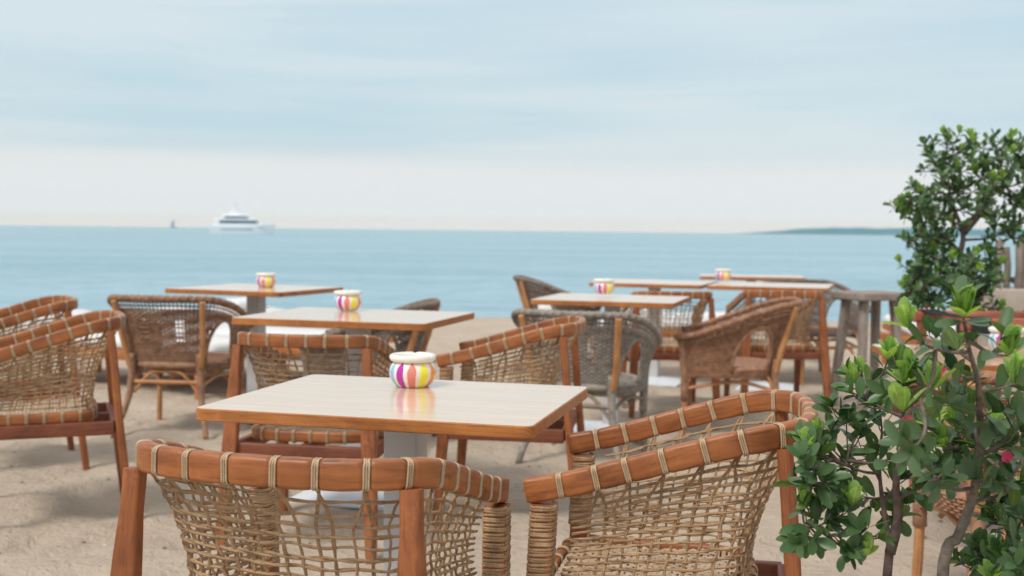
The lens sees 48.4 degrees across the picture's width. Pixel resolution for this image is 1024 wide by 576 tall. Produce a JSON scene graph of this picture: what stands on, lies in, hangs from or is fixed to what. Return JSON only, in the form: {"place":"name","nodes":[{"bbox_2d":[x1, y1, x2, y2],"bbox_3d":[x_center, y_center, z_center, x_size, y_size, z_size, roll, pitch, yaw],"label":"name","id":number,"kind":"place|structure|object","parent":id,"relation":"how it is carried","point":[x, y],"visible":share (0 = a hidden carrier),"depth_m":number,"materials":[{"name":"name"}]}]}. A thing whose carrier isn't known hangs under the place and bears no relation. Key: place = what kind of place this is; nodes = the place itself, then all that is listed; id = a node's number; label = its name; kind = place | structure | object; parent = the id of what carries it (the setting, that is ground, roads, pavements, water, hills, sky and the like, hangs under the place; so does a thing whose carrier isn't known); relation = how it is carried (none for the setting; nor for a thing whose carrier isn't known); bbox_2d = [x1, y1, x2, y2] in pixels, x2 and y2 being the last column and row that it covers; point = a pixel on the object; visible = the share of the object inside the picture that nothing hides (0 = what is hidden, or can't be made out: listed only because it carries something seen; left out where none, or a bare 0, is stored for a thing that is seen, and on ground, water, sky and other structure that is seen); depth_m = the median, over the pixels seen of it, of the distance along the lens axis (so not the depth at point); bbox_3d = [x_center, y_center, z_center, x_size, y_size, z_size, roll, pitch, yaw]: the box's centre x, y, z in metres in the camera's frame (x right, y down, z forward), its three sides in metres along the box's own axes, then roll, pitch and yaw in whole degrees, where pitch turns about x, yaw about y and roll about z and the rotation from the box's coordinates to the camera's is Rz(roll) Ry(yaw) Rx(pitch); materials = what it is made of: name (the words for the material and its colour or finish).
{"place":"outdoors","nodes":[
{"label":"outdoors","id":0,"kind":"place"},
{"bbox_2d":[0,359,1002,565],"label":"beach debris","id":1,"kind":"object","parent":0,"point":[164,547],"visible":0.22,"depth_m":5.17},
{"bbox_2d":[0,313,1020,575],"bbox_3d":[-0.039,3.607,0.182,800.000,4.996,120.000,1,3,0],"label":"beach sand","id":2,"kind":"structure","parent":0,"point":[58,505],"depth_m":5.06,"materials":[{"name":"beige sand"}]},
{"bbox_2d":[0,295,89,470],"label":"rope armchair","id":3,"kind":"object","parent":2,"relation":"on","point":[15,315],"visible":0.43,"depth_m":5.41,"materials":[{"name":"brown wood"}]},
{"bbox_2d":[0,310,128,494],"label":"rope armchair","id":4,"kind":"object","parent":2,"relation":"on","point":[51,416],"visible":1,"depth_m":4.45,"materials":[{"name":"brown wood"}]},
{"bbox_2d":[23,309,277,399],"bbox_3d":[-2.755,0.469,8.536,1.960,0.530,0.705,2,3,28],"label":"sun lounger","id":5,"kind":"object","parent":2,"relation":"on","point":[219,343],"visible":0.12,"depth_m":8.24,"materials":[{"name":"white fabric"}]},
{"bbox_2d":[107,294,254,439],"bbox_3d":[-1.908,0.426,6.557,0.776,0.811,0.720,1,3,6],"label":"wicker armchair","id":6,"kind":"object","parent":2,"relation":"on","point":[149,341],"visible":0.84,"depth_m":6.32,"materials":[{"name":"brown wicker"}]},
{"bbox_2d":[165,284,342,392],"bbox_3d":[-1.582,0.391,7.050,0.820,0.788,0.730,2,3,22],"label":"cafe table","id":7,"kind":"object","parent":2,"relation":"on","point":[256,294],"visible":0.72,"depth_m":6.98,"materials":[{"name":"brown wood"}]},
{"bbox_2d":[256,273,276,286],"bbox_3d":[-1.530,-0.050,7.087,0.127,0.088,0.127,2,3,20],"label":"striped bowl","id":8,"kind":"object","parent":7,"relation":"on","point":[266,280],"visible":1,"depth_m":7.04,"materials":[{"name":"ceramic"}]},
{"bbox_2d":[135,307,388,377],"bbox_3d":[-2.005,0.447,8.935,1.960,0.530,0.705,2,3,20],"label":"sun lounger","id":9,"kind":"object","parent":2,"relation":"on","point":[222,329],"visible":0.02,"depth_m":8.84,"materials":[{"name":"white fabric"}]},
{"bbox_2d":[215,332,396,564],"bbox_3d":[-0.729,0.561,4.330,0.600,0.820,0.592,1,3,9],"label":"rope armchair","id":10,"kind":"object","parent":2,"relation":"on","point":[315,440],"visible":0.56,"depth_m":4.12,"materials":[{"name":"brown wood"}]},
{"bbox_2d":[110,439,511,575],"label":"rope armchair","id":11,"kind":"object","parent":2,"relation":"on","point":[266,478],"visible":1,"depth_m":1.84,"materials":[{"name":"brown wood"}]},
{"bbox_2d":[211,297,431,361],"bbox_3d":[-1.754,0.383,10.233,1.960,0.530,0.705,2,3,24],"label":"sun lounger","id":12,"kind":"object","parent":2,"relation":"on","point":[241,302],"visible":0.05,"depth_m":10.36,"materials":[{"name":"white fabric"}]},
{"bbox_2d":[232,307,473,509],"bbox_3d":[-0.671,0.509,4.962,0.850,0.788,0.700,1,3,15],"label":"cafe table","id":13,"kind":"object","parent":2,"relation":"on","point":[360,322],"visible":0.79,"depth_m":4.81,"materials":[{"name":"brown wood"}]},
{"bbox_2d":[334,290,361,310],"bbox_3d":[-0.746,0.056,5.170,0.127,0.088,0.127,1,3,10],"label":"striped bowl","id":14,"kind":"object","parent":13,"relation":"on","point":[347,300],"visible":1,"depth_m":5.12,"materials":[{"name":"ceramic"}]},
{"bbox_2d":[299,298,440,436],"bbox_3d":[-0.761,0.466,6.278,0.720,0.811,0.776,1,3,6],"label":"wicker armchair","id":15,"kind":"object","parent":2,"relation":"on","point":[414,341],"visible":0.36,"depth_m":6.01,"materials":[{"name":"brown wicker"}]},
{"bbox_2d":[196,374,587,575],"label":"cafe table","id":16,"kind":"object","parent":2,"relation":"on","point":[406,420],"visible":0.95,"depth_m":2.73,"materials":[{"name":"brown wood"}]},
{"bbox_2d":[389,352,436,387],"bbox_3d":[-0.264,0.219,3.035,0.127,0.088,0.127,1,3,12],"label":"striped bowl","id":17,"kind":"object","parent":16,"relation":"on","point":[412,370],"visible":1,"depth_m":2.99,"materials":[{"name":"ceramic"}]},
{"bbox_2d":[432,315,586,526],"bbox_3d":[0.019,0.531,4.657,0.592,0.820,0.600,1,3,7],"label":"rope armchair","id":18,"kind":"object","parent":2,"relation":"on","point":[468,353],"visible":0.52,"depth_m":4.43,"materials":[{"name":"brown wood"}]},
{"bbox_2d":[513,275,600,372],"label":"wicker armchair","id":19,"kind":"object","parent":2,"relation":"on","point":[527,292],"visible":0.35,"depth_m":9.24,"materials":[{"name":"brown wicker"}]},
{"bbox_2d":[511,308,662,463],"bbox_3d":[0.384,0.500,6.001,0.776,0.811,0.720,2,3,19],"label":"wicker armchair","id":20,"kind":"object","parent":2,"relation":"on","point":[613,383],"visible":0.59,"depth_m":5.75,"materials":[{"name":"grey wicker"}]},
{"bbox_2d":[531,293,689,432],"bbox_3d":[0.593,0.452,6.759,0.820,0.788,0.740,1,3,16],"label":"cafe table","id":21,"kind":"object","parent":2,"relation":"on","point":[612,302],"visible":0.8,"depth_m":6.63,"materials":[{"name":"brown wood"}]},
{"bbox_2d":[593,278,614,293],"bbox_3d":[0.545,-0.010,6.758,0.127,0.088,0.127,1,3,12],"label":"striped bowl","id":22,"kind":"object","parent":21,"relation":"on","point":[603,286],"visible":1,"depth_m":6.71,"materials":[{"name":"ceramic"}]},
{"bbox_2d":[538,305,722,336],"bbox_3d":[1.146,0.405,10.633,1.960,0.530,0.705,0,3,-6],"label":"sun lounger","id":23,"kind":"object","parent":2,"relation":"on","point":[548,307],"visible":0.03,"depth_m":10.35,"materials":[{"name":"white fabric"}]},
{"bbox_2d":[589,279,716,386],"bbox_3d":[1.116,0.345,8.958,0.860,0.788,0.800,2,3,19],"label":"cafe table","id":24,"kind":"object","parent":2,"relation":"on","point":[656,378],"visible":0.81,"depth_m":8.84,"materials":[{"name":"brown wood"}]},
{"bbox_2d":[620,291,719,417],"bbox_3d":[1.037,0.417,7.631,0.600,0.820,0.592,0,3,-4],"label":"rope armchair","id":25,"kind":"object","parent":2,"relation":"on","point":[667,349],"visible":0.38,"depth_m":7.41,"materials":[{"name":"brown wood"}]},
{"bbox_2d":[523,389,817,575],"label":"rope armchair","id":26,"kind":"object","parent":2,"relation":"on","point":[581,550],"visible":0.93,"depth_m":2.21,"materials":[{"name":"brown wood"}]},
{"bbox_2d":[621,307,812,331],"bbox_3d":[1.946,0.381,11.433,1.960,0.530,0.705,0,3,-6],"label":"sun lounger","id":27,"kind":"object","parent":2,"relation":"on","point":[706,313],"visible":0.02,"depth_m":11.27,"materials":[{"name":"white fabric"}]},
{"bbox_2d":[674,296,802,435],"bbox_3d":[1.328,0.458,6.684,0.720,0.811,0.775,1,3,12],"label":"wicker armchair","id":28,"kind":"object","parent":2,"relation":"on","point":[708,351],"visible":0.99,"depth_m":6.42,"materials":[{"name":"wicker"}]},
{"bbox_2d":[700,274,805,338],"bbox_3d":[2.117,0.286,10.126,0.900,0.788,0.550,1,3,9],"label":"cafe table","id":29,"kind":"object","parent":2,"relation":"on","point":[751,278],"visible":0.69,"depth_m":9.90,"materials":[{"name":"brown wood"}]},
{"bbox_2d":[707,281,833,390],"bbox_3d":[1.966,0.368,8.649,0.860,0.788,0.800,2,3,19],"label":"cafe table","id":30,"kind":"object","parent":2,"relation":"on","point":[733,285],"visible":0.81,"depth_m":8.48,"materials":[{"name":"brown wood"}]},
{"bbox_2d":[715,269,730,280],"bbox_3d":[1.631,-0.102,8.805,0.127,0.088,0.127,2,3,30],"label":"striped bowl","id":31,"kind":"object","parent":30,"relation":"on","point":[722,274],"visible":1,"depth_m":8.76,"materials":[{"name":"ceramic"}]},
{"bbox_2d":[724,290,831,409],"bbox_3d":[1.762,0.411,7.646,0.600,0.820,0.592,0,3,-4],"label":"rope armchair","id":32,"kind":"object","parent":2,"relation":"on","point":[797,349],"visible":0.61,"depth_m":7.43,"materials":[{"name":"brown wood"}]},
{"bbox_2d":[763,279,870,384],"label":"wicker armchair","id":33,"kind":"object","parent":2,"relation":"on","point":[852,331],"visible":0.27,"depth_m":9.11,"materials":[{"name":"grey wicker"}]},
{"bbox_2d":[773,336,954,575],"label":"leafy shrub","id":34,"kind":"object","parent":2,"relation":"on","point":[836,490],"visible":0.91,"depth_m":1.87,"materials":[{"name":"green plant"}]},
{"bbox_2d":[831,290,904,410],"bbox_3d":[2.396,0.415,7.649,0.420,0.781,0.340,-1,3,-24],"label":"wooden stool","id":35,"kind":"object","parent":2,"relation":"on","point":[864,298],"visible":0.5,"depth_m":7.62,"materials":[{"name":"grey wood"}]},
{"bbox_2d":[880,308,955,363],"bbox_3d":[3.775,0.487,9.435,0.705,0.530,1.960,0,3,-6],"label":"sun lounger","id":36,"kind":"object","parent":2,"relation":"on","point":[906,334],"visible":0.11,"depth_m":9.97,"materials":[{"name":"white fabric"}]},
{"bbox_2d":[871,344,1023,536],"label":"cafe table","id":37,"kind":"object","parent":2,"relation":"on","point":[993,364],"visible":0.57,"depth_m":4.19,"materials":[{"name":"brown wood"}]},
{"bbox_2d":[987,326,1023,350],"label":"striped bowl","id":38,"kind":"object","parent":37,"relation":"on","point":[994,331],"visible":0.37,"depth_m":4.12,"materials":[{"name":"ceramic"}]},
{"bbox_2d":[878,275,1023,575],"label":"leafy shrub","id":39,"kind":"object","parent":2,"relation":"on","point":[993,434],"visible":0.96,"depth_m":1.70,"materials":[{"name":"green plant"}]},
{"bbox_2d":[882,124,1023,449],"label":"tree","id":40,"kind":"object","parent":2,"relation":"on","point":[920,280],"visible":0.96,"depth_m":5.46,"materials":[{"name":"green plant"}]},
{"bbox_2d":[891,369,1023,575],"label":"wicker armchair","id":41,"kind":"object","parent":2,"relation":"on","point":[943,505],"visible":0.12,"depth_m":3.32,"materials":[{"name":"wicker"}]},
{"bbox_2d":[909,309,1023,523],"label":"strap chair","id":42,"kind":"object","parent":2,"relation":"on","point":[935,314],"visible":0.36,"depth_m":5.11,"materials":[{"name":"red wood"}]},
{"bbox_2d":[950,474,1023,575],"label":"leafy shrub","id":43,"kind":"object","parent":2,"relation":"on","point":[983,552],"visible":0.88,"depth_m":1.83,"materials":[{"name":"green plant"}]},
{"bbox_2d":[974,287,1023,397],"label":"garden wall","id":44,"kind":"structure","parent":2,"relation":"on","point":[1013,297],"depth_m":7.96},
{"bbox_2d":[994,239,1023,288],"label":"stake fence","id":45,"kind":"object","parent":44,"relation":"on","point":[1018,279],"visible":0.62,"depth_m":7.98,"materials":[{"name":"grey wood"}]},
{"bbox_2d":[0,225,1022,321],"bbox_3d":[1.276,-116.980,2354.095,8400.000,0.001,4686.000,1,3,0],"label":"sea water","id":46,"kind":"structure","parent":0,"point":[91,268],"depth_m":73.70,"materials":[{"name":"blue liquid"}]},
{"bbox_2d":[210,201,275,233],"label":"motor yacht","id":47,"kind":"object","parent":46,"relation":"on","point":[235,221],"visible":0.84,"depth_m":353.44,"materials":[{"name":"white paint"}]},
{"bbox_2d":[224,216,249,218],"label":"bridge windows","id":48,"kind":"structure","parent":47,"relation":"in","point":[226,217],"depth_m":353.76,"materials":[{"name":"glass"}]},
{"bbox_2d":[219,220,259,223],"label":"saloon windows","id":49,"kind":"structure","parent":47,"relation":"in","point":[221,221],"depth_m":353.41,"materials":[{"name":"glass"}]},
{"bbox_2d":[0,0,1023,232],"label":"sky","id":50,"kind":"structure","parent":0,"point":[662,116],"materials":[{"name":"blue"}]},
{"bbox_2d":[734,227,1023,236],"bbox_3d":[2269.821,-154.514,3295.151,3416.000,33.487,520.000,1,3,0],"label":"distant headland","id":51,"kind":"structure","parent":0,"point":[868,231],"depth_m":3139.27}
]}

